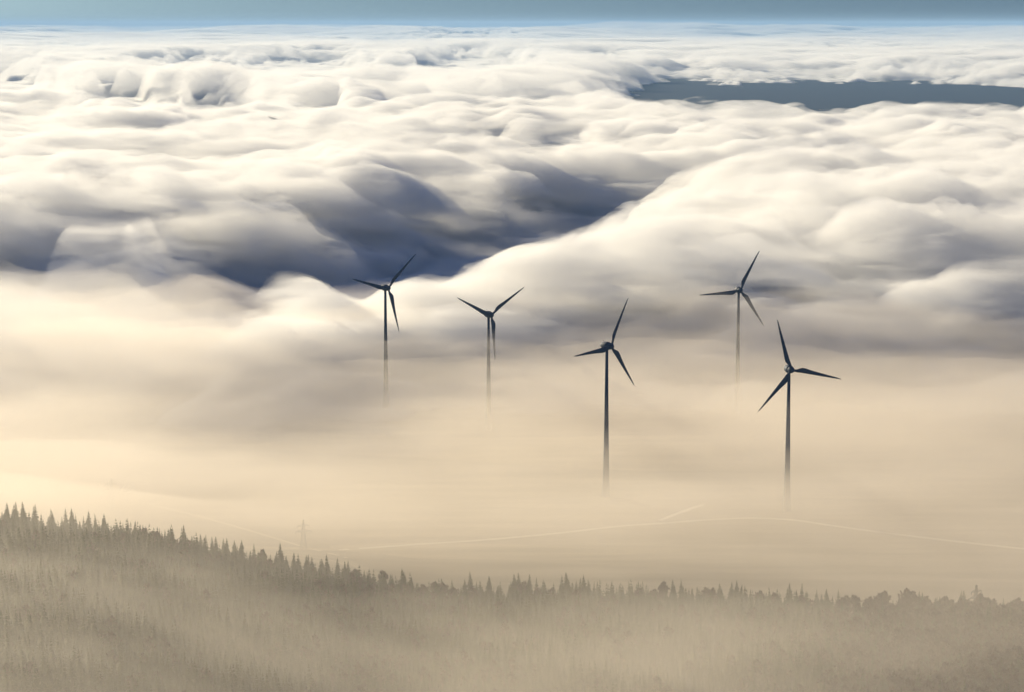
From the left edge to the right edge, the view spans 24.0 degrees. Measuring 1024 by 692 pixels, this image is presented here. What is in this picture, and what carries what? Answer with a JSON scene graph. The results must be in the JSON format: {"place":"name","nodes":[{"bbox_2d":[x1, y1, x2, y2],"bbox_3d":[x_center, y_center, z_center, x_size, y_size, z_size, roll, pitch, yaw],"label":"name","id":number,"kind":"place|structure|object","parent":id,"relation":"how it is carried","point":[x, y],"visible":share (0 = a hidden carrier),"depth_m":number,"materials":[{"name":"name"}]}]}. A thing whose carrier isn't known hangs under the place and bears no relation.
{"place":"outdoors","nodes":[
{"label":"outdoors","id":0,"kind":"place"},
{"bbox_2d":[48,482,347,557],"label":"path","id":1,"kind":"structure","parent":0,"point":[193,515],"depth_m":1636.16,"materials":[{"name":"beige"}]},
{"bbox_2d":[0,29,1023,665],"bbox_3d":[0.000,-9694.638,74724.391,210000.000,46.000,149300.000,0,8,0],"label":"clouds","id":2,"kind":"structure","parent":0,"point":[200,229],"depth_m":2944.06,"materials":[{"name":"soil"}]},
{"bbox_2d":[1,503,10,519],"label":"spruce tree","id":3,"kind":"object","parent":2,"relation":"on","point":[6,512],"visible":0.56,"depth_m":1380.77,"materials":[{"name":"green plant"}]},
{"bbox_2d":[10,506,17,520],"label":"spruce tree","id":4,"kind":"object","parent":2,"relation":"on","point":[13,513],"visible":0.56,"depth_m":1381.14,"materials":[{"name":"green plant"}]},
{"bbox_2d":[14,501,19,518],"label":"spruce tree","id":5,"kind":"object","parent":2,"relation":"on","point":[16,511],"visible":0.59,"depth_m":1387.16,"materials":[{"name":"green plant"}]},
{"bbox_2d":[20,509,28,524],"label":"spruce tree","id":6,"kind":"object","parent":2,"relation":"on","point":[23,514],"visible":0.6,"depth_m":1371.10,"materials":[{"name":"green plant"}]},
{"bbox_2d":[19,502,29,520],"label":"spruce tree","id":7,"kind":"object","parent":2,"relation":"on","point":[22,508],"visible":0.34,"depth_m":1387.67,"materials":[{"name":"green plant"}]},
{"bbox_2d":[27,513,30,526],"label":"spruce tree","id":8,"kind":"object","parent":2,"relation":"on","point":[28,519],"visible":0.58,"depth_m":1377.87,"materials":[{"name":"green plant"}]},
{"bbox_2d":[31,506,37,520],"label":"spruce tree","id":9,"kind":"object","parent":2,"relation":"on","point":[33,514],"visible":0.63,"depth_m":1377.76,"materials":[{"name":"green plant"}]},
{"bbox_2d":[32,505,38,525],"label":"spruce tree","id":10,"kind":"object","parent":2,"relation":"on","point":[37,517],"visible":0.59,"depth_m":1383.95,"materials":[{"name":"green plant"}]},
{"bbox_2d":[48,509,55,527],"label":"spruce tree","id":11,"kind":"object","parent":2,"relation":"on","point":[53,520],"visible":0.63,"depth_m":1380.49,"materials":[{"name":"green plant"}]},
{"bbox_2d":[63,509,68,528],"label":"spruce tree","id":12,"kind":"object","parent":2,"relation":"on","point":[65,522],"visible":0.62,"depth_m":1385.78,"materials":[{"name":"green plant"}]},
{"bbox_2d":[68,509,75,529],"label":"spruce tree","id":13,"kind":"object","parent":2,"relation":"on","point":[70,519],"visible":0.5,"depth_m":1377.01,"materials":[{"name":"green plant"}]},
{"bbox_2d":[82,512,91,531],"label":"spruce tree","id":14,"kind":"object","parent":2,"relation":"on","point":[87,521],"visible":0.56,"depth_m":1377.01,"materials":[{"name":"green plant"}]},
{"bbox_2d":[93,515,97,528],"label":"spruce tree","id":15,"kind":"object","parent":2,"relation":"on","point":[96,524],"visible":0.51,"depth_m":1390.16,"materials":[{"name":"green plant"}]},
{"bbox_2d":[104,479,118,505],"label":"lattice pylon","id":16,"kind":"object","parent":2,"relation":"on","point":[111,489],"visible":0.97,"depth_m":1667.53,"materials":[{"name":"grey metal"}]},
{"bbox_2d":[199,534,202,549],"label":"spruce tree","id":17,"kind":"object","parent":2,"relation":"on","point":[200,541],"visible":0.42,"depth_m":1387.87,"materials":[{"name":"green plant"}]},
{"bbox_2d":[212,539,219,553],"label":"spruce tree","id":18,"kind":"object","parent":2,"relation":"on","point":[216,546],"visible":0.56,"depth_m":1377.52,"materials":[{"name":"green plant"}]},
{"bbox_2d":[222,539,230,556],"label":"spruce tree","id":19,"kind":"object","parent":2,"relation":"on","point":[227,546],"visible":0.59,"depth_m":1382.74,"materials":[{"name":"green plant"}]},
{"bbox_2d":[231,540,237,556],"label":"spruce tree","id":20,"kind":"object","parent":2,"relation":"on","point":[233,547],"visible":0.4,"depth_m":1385.98,"materials":[{"name":"green plant"}]},
{"bbox_2d":[238,540,245,554],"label":"spruce tree","id":21,"kind":"object","parent":2,"relation":"on","point":[242,547],"visible":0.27,"depth_m":1388.97,"materials":[{"name":"green plant"}]},
{"bbox_2d":[238,545,246,561],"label":"spruce tree","id":22,"kind":"object","parent":2,"relation":"on","point":[240,550],"visible":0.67,"depth_m":1373.16,"materials":[{"name":"green plant"}]},
{"bbox_2d":[261,550,265,571],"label":"spruce tree","id":23,"kind":"object","parent":2,"relation":"on","point":[263,561],"visible":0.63,"depth_m":1374.94,"materials":[{"name":"green plant"}]},
{"bbox_2d":[273,556,280,572],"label":"spruce tree","id":24,"kind":"object","parent":2,"relation":"on","point":[276,562],"visible":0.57,"depth_m":1377.16,"materials":[{"name":"green plant"}]},
{"bbox_2d":[277,544,284,564],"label":"spruce tree","id":25,"kind":"object","parent":2,"relation":"on","point":[280,551],"visible":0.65,"depth_m":1389.58,"materials":[{"name":"green plant"}]},
{"bbox_2d":[290,554,295,572],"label":"spruce tree","id":26,"kind":"object","parent":2,"relation":"on","point":[291,564],"visible":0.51,"depth_m":1388.26,"materials":[{"name":"brown plant"}]},
{"bbox_2d":[295,556,301,571],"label":"spruce tree","id":27,"kind":"object","parent":2,"relation":"on","point":[297,563],"visible":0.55,"depth_m":1384.89,"materials":[{"name":"brown plant"}]},
{"bbox_2d":[295,519,310,549],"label":"lattice pylon","id":28,"kind":"object","parent":2,"relation":"on","point":[302,532],"visible":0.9,"depth_m":1528.85,"materials":[{"name":"grey metal"}]},
{"bbox_2d":[302,556,308,573],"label":"spruce tree","id":29,"kind":"object","parent":2,"relation":"on","point":[306,561],"visible":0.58,"depth_m":1383.68,"materials":[{"name":"brown plant"}]},
{"bbox_2d":[323,555,330,578],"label":"spruce tree","id":30,"kind":"object","parent":2,"relation":"on","point":[328,571],"visible":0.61,"depth_m":1383.33,"materials":[{"name":"brown plant"}]},
{"bbox_2d":[333,558,341,578],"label":"spruce tree","id":31,"kind":"object","parent":2,"relation":"on","point":[337,567],"visible":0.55,"depth_m":1393.29,"materials":[{"name":"brown plant"}]},
{"bbox_2d":[340,562,347,581],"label":"spruce tree","id":32,"kind":"object","parent":2,"relation":"on","point":[343,569],"visible":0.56,"depth_m":1379.29,"materials":[{"name":"green plant"}]},
{"bbox_2d":[377,570,387,585],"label":"broadleaf tree","id":33,"kind":"object","parent":2,"relation":"on","point":[385,574],"visible":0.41,"depth_m":1389.39,"materials":[{"name":"green plant"}]},
{"bbox_2d":[353,254,415,413],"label":"wind turbine","id":34,"kind":"object","parent":2,"relation":"on","point":[385,288],"visible":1,"depth_m":2059.12,"materials":[{"name":"blue paint"}]},
{"bbox_2d":[399,570,404,587],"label":"spruce tree","id":35,"kind":"object","parent":2,"relation":"on","point":[401,580],"visible":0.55,"depth_m":1373.03,"materials":[{"name":"green plant"}]},
{"bbox_2d":[419,585,429,596],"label":"broadleaf tree","id":36,"kind":"object","parent":2,"relation":"on","point":[423,588],"visible":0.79,"depth_m":1366.29,"materials":[{"name":"green plant"}]},
{"bbox_2d":[430,581,437,592],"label":"broadleaf tree","id":37,"kind":"object","parent":2,"relation":"on","point":[433,584],"visible":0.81,"depth_m":1372.05,"materials":[{"name":"green plant"}]},
{"bbox_2d":[437,582,448,594],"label":"broadleaf tree","id":38,"kind":"object","parent":2,"relation":"on","point":[444,587],"visible":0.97,"depth_m":1363.18,"materials":[{"name":"green plant"}]},
{"bbox_2d":[447,587,459,599],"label":"broadleaf tree","id":39,"kind":"object","parent":2,"relation":"on","point":[451,591],"visible":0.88,"depth_m":1362.41,"materials":[{"name":"green plant"}]},
{"bbox_2d":[466,573,474,592],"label":"spruce tree","id":40,"kind":"object","parent":2,"relation":"on","point":[469,584],"visible":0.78,"depth_m":1371.86,"materials":[{"name":"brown plant"}]},
{"bbox_2d":[468,587,477,604],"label":"broadleaf tree","id":41,"kind":"object","parent":2,"relation":"on","point":[473,592],"visible":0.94,"depth_m":1362.05,"materials":[{"name":"green plant"}]},
{"bbox_2d":[477,581,482,599],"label":"spruce tree","id":42,"kind":"object","parent":2,"relation":"on","point":[480,589],"visible":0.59,"depth_m":1376.60,"materials":[{"name":"green plant"}]},
{"bbox_2d":[457,288,522,430],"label":"wind turbine","id":43,"kind":"object","parent":2,"relation":"on","point":[488,315],"visible":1,"depth_m":1972.73,"materials":[{"name":"blue paint"}]},
{"bbox_2d":[485,578,495,597],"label":"spruce tree","id":44,"kind":"object","parent":2,"relation":"on","point":[488,587],"visible":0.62,"depth_m":1372.42,"materials":[{"name":"green plant"}]},
{"bbox_2d":[506,582,512,598],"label":"spruce tree","id":45,"kind":"object","parent":2,"relation":"on","point":[509,590],"visible":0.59,"depth_m":1365.44,"materials":[{"name":"green plant"}]},
{"bbox_2d":[0,512,1023,691],"bbox_3d":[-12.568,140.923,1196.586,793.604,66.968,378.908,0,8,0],"label":"forest","id":46,"kind":"object","parent":2,"relation":"on","point":[98,609],"visible":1,"depth_m":1233.74,"materials":[{"name":"green plant"}]},
{"bbox_2d":[511,576,516,594],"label":"spruce tree","id":47,"kind":"object","parent":2,"relation":"on","point":[513,585],"visible":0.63,"depth_m":1373.47,"materials":[{"name":"green plant"}]},
{"bbox_2d":[516,573,522,595],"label":"spruce tree","id":48,"kind":"object","parent":2,"relation":"on","point":[518,581],"visible":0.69,"depth_m":1381.99,"materials":[{"name":"green plant"}]},
{"bbox_2d":[517,580,528,594],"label":"broadleaf tree","id":49,"kind":"object","parent":2,"relation":"on","point":[520,588],"visible":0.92,"depth_m":1374.53,"materials":[{"name":"green plant"}]},
{"bbox_2d":[527,575,533,593],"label":"spruce tree","id":50,"kind":"object","parent":2,"relation":"on","point":[529,583],"visible":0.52,"depth_m":1380.47,"materials":[{"name":"green plant"}]},
{"bbox_2d":[564,573,567,591],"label":"spruce tree","id":51,"kind":"object","parent":2,"relation":"on","point":[566,582],"visible":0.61,"depth_m":1366.43,"materials":[{"name":"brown plant"}]},
{"bbox_2d":[565,582,570,595],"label":"spruce tree","id":52,"kind":"object","parent":2,"relation":"on","point":[568,585],"visible":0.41,"depth_m":1364.04,"materials":[{"name":"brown plant"}]},
{"bbox_2d":[580,575,586,599],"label":"spruce tree","id":53,"kind":"object","parent":2,"relation":"on","point":[584,588],"visible":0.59,"depth_m":1359.50,"materials":[{"name":"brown plant"}]},
{"bbox_2d":[576,299,633,496],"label":"wind turbine","id":54,"kind":"object","parent":2,"relation":"on","point":[605,347],"visible":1,"depth_m":1695.41,"materials":[{"name":"blue paint"}]},
{"bbox_2d":[634,587,643,597],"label":"broadleaf tree","id":55,"kind":"object","parent":2,"relation":"on","point":[638,591],"visible":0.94,"depth_m":1360.35,"materials":[{"name":"green plant"}]},
{"bbox_2d":[648,589,656,596],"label":"broadleaf tree","id":56,"kind":"object","parent":2,"relation":"on","point":[653,595],"visible":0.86,"depth_m":1364.80,"materials":[{"name":"green plant"}]},
{"bbox_2d":[654,588,665,601],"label":"broadleaf tree","id":57,"kind":"object","parent":2,"relation":"on","point":[661,592],"visible":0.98,"depth_m":1362.74,"materials":[{"name":"green plant"}]},
{"bbox_2d":[658,581,669,591],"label":"broadleaf tree","id":58,"kind":"object","parent":2,"relation":"on","point":[664,586],"visible":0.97,"depth_m":1367.63,"materials":[{"name":"green plant"}]},
{"bbox_2d":[668,579,677,601],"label":"spruce tree","id":59,"kind":"object","parent":2,"relation":"on","point":[671,589],"visible":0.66,"depth_m":1364.40,"materials":[{"name":"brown plant"}]},
{"bbox_2d":[669,585,677,602],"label":"spruce tree","id":60,"kind":"object","parent":2,"relation":"on","point":[674,594],"visible":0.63,"depth_m":1358.74,"materials":[{"name":"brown plant"}]},
{"bbox_2d":[677,580,684,597],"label":"spruce tree","id":61,"kind":"object","parent":2,"relation":"on","point":[680,592],"visible":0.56,"depth_m":1366.40,"materials":[{"name":"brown plant"}]},
{"bbox_2d":[683,588,688,607],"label":"spruce tree","id":62,"kind":"object","parent":2,"relation":"on","point":[685,595],"visible":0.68,"depth_m":1354.11,"materials":[{"name":"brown plant"}]},
{"bbox_2d":[694,592,700,607],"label":"spruce tree","id":63,"kind":"object","parent":2,"relation":"on","point":[697,599],"visible":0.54,"depth_m":1348.55,"materials":[{"name":"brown plant"}]},
{"bbox_2d":[700,586,708,599],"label":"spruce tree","id":64,"kind":"object","parent":2,"relation":"on","point":[705,589],"visible":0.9,"depth_m":1364.46,"materials":[{"name":"green plant"}]},
{"bbox_2d":[705,587,718,600],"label":"broadleaf tree","id":65,"kind":"object","parent":2,"relation":"on","point":[713,593],"visible":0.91,"depth_m":1355.53,"materials":[{"name":"green plant"}]},
{"bbox_2d":[715,583,724,605],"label":"spruce tree","id":66,"kind":"object","parent":2,"relation":"on","point":[719,591],"visible":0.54,"depth_m":1360.18,"materials":[{"name":"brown plant"}]},
{"bbox_2d":[718,590,723,606],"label":"spruce tree","id":67,"kind":"object","parent":2,"relation":"on","point":[721,597],"visible":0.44,"depth_m":1349.19,"materials":[{"name":"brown plant"}]},
{"bbox_2d":[725,583,733,599],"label":"spruce tree","id":68,"kind":"object","parent":2,"relation":"on","point":[731,591],"visible":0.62,"depth_m":1362.81,"materials":[{"name":"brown plant"}]},
{"bbox_2d":[701,252,763,413],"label":"wind turbine","id":69,"kind":"object","parent":2,"relation":"on","point":[738,290],"visible":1,"depth_m":2058.05,"materials":[{"name":"blue paint"}]},
{"bbox_2d":[733,581,738,602],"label":"spruce tree","id":70,"kind":"object","parent":2,"relation":"on","point":[735,591],"visible":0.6,"depth_m":1361.25,"materials":[{"name":"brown plant"}]},
{"bbox_2d":[737,586,742,600],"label":"spruce tree","id":71,"kind":"object","parent":2,"relation":"on","point":[740,593],"visible":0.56,"depth_m":1355.53,"materials":[{"name":"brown plant"}]},
{"bbox_2d":[753,591,764,601],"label":"broadleaf tree","id":72,"kind":"object","parent":2,"relation":"on","point":[757,593],"visible":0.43,"depth_m":1354.31,"materials":[{"name":"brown plant"}]},
{"bbox_2d":[767,593,778,604],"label":"broadleaf tree","id":73,"kind":"object","parent":2,"relation":"on","point":[773,595],"visible":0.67,"depth_m":1343.79,"materials":[{"name":"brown plant"}]},
{"bbox_2d":[786,584,792,600],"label":"spruce tree","id":74,"kind":"object","parent":2,"relation":"on","point":[789,591],"visible":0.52,"depth_m":1352.75,"materials":[{"name":"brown plant"}]},
{"bbox_2d":[759,320,839,510],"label":"wind turbine","id":75,"kind":"object","parent":2,"relation":"on","point":[789,368],"visible":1,"depth_m":1645.48,"materials":[{"name":"blue paint"}]},
{"bbox_2d":[797,595,806,608],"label":"broadleaf tree","id":76,"kind":"object","parent":2,"relation":"on","point":[804,600],"visible":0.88,"depth_m":1338.22,"materials":[{"name":"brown plant"}]},
{"bbox_2d":[823,589,828,608],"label":"spruce tree","id":77,"kind":"object","parent":2,"relation":"on","point":[826,596],"visible":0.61,"depth_m":1349.50,"materials":[{"name":"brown plant"}]},
{"bbox_2d":[836,597,849,606],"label":"broadleaf tree","id":78,"kind":"object","parent":2,"relation":"on","point":[842,600],"visible":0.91,"depth_m":1338.35,"materials":[{"name":"green plant"}]},
{"bbox_2d":[844,595,850,604],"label":"broadleaf tree","id":79,"kind":"object","parent":2,"relation":"on","point":[847,597],"visible":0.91,"depth_m":1344.93,"materials":[{"name":"green plant"}]},
{"bbox_2d":[847,595,862,604],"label":"broadleaf tree","id":80,"kind":"object","parent":2,"relation":"on","point":[855,599],"visible":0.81,"depth_m":1341.23,"materials":[{"name":"green plant"}]},
{"bbox_2d":[853,603,862,614],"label":"broadleaf tree","id":81,"kind":"object","parent":2,"relation":"on","point":[858,606],"visible":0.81,"depth_m":1323.83,"materials":[{"name":"green plant"}]},
{"bbox_2d":[865,599,874,607],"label":"broadleaf tree","id":82,"kind":"object","parent":2,"relation":"on","point":[870,602],"visible":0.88,"depth_m":1335.57,"materials":[{"name":"green plant"}]},
{"bbox_2d":[863,596,876,603],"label":"broadleaf tree","id":83,"kind":"object","parent":2,"relation":"on","point":[866,599],"visible":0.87,"depth_m":1340.05,"materials":[{"name":"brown plant"}]},
{"bbox_2d":[873,593,884,605],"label":"broadleaf tree","id":84,"kind":"object","parent":2,"relation":"on","point":[878,597],"visible":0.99,"depth_m":1342.45,"materials":[{"name":"green plant"}]},
{"bbox_2d":[875,598,886,610],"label":"broadleaf tree","id":85,"kind":"object","parent":2,"relation":"on","point":[879,605],"visible":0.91,"depth_m":1337.20,"materials":[{"name":"green plant"}]},
{"bbox_2d":[877,590,891,605],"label":"broadleaf tree","id":86,"kind":"object","parent":2,"relation":"on","point":[887,598],"visible":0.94,"depth_m":1345.50,"materials":[{"name":"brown plant"}]},
{"bbox_2d":[899,595,912,608],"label":"broadleaf tree","id":87,"kind":"object","parent":2,"relation":"on","point":[904,600],"visible":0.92,"depth_m":1338.89,"materials":[{"name":"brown plant"}]},
{"bbox_2d":[898,587,915,598],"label":"broadleaf tree","id":88,"kind":"object","parent":2,"relation":"on","point":[907,592],"visible":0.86,"depth_m":1345.69,"materials":[{"name":"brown plant"}]},
{"bbox_2d":[908,593,921,607],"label":"broadleaf tree","id":89,"kind":"object","parent":2,"relation":"on","point":[914,601],"visible":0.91,"depth_m":1339.60,"materials":[{"name":"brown plant"}]},
{"bbox_2d":[936,598,947,606],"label":"broadleaf tree","id":90,"kind":"object","parent":2,"relation":"on","point":[942,600],"visible":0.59,"depth_m":1335.48,"materials":[{"name":"green plant"}]},
{"bbox_2d":[944,599,955,612],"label":"broadleaf tree","id":91,"kind":"object","parent":2,"relation":"on","point":[952,604],"visible":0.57,"depth_m":1330.61,"materials":[{"name":"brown plant"}]},
{"bbox_2d":[969,585,981,601],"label":"spruce tree","id":92,"kind":"object","parent":2,"relation":"on","point":[976,589],"visible":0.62,"depth_m":1347.74,"materials":[{"name":"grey plant"}]},
{"bbox_2d":[975,593,984,604],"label":"broadleaf tree","id":93,"kind":"object","parent":2,"relation":"on","point":[979,596],"visible":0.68,"depth_m":1340.33,"materials":[{"name":"green plant"}]},
{"bbox_2d":[982,597,992,609],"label":"broadleaf tree","id":94,"kind":"object","parent":2,"relation":"on","point":[985,602],"visible":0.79,"depth_m":1332.82,"materials":[{"name":"green plant"}]},
{"bbox_2d":[1011,597,1022,612],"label":"broadleaf tree","id":95,"kind":"object","parent":2,"relation":"on","point":[1018,600],"visible":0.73,"depth_m":1333.47,"materials":[{"name":"green plant"}]},
{"bbox_2d":[0,0,1023,29],"label":"sky","id":96,"kind":"structure","parent":0,"point":[14,14],"materials":[{"name":"blue"}]},
{"bbox_2d":[338,517,1023,549],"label":"road","id":97,"kind":"structure","parent":0,"point":[681,522],"depth_m":1581.63,"materials":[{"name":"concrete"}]},
{"bbox_2d":[659,504,703,520],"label":"path","id":98,"kind":"structure","parent":0,"point":[677,513],"depth_m":1649.55,"materials":[{"name":"beige"}]}
]}

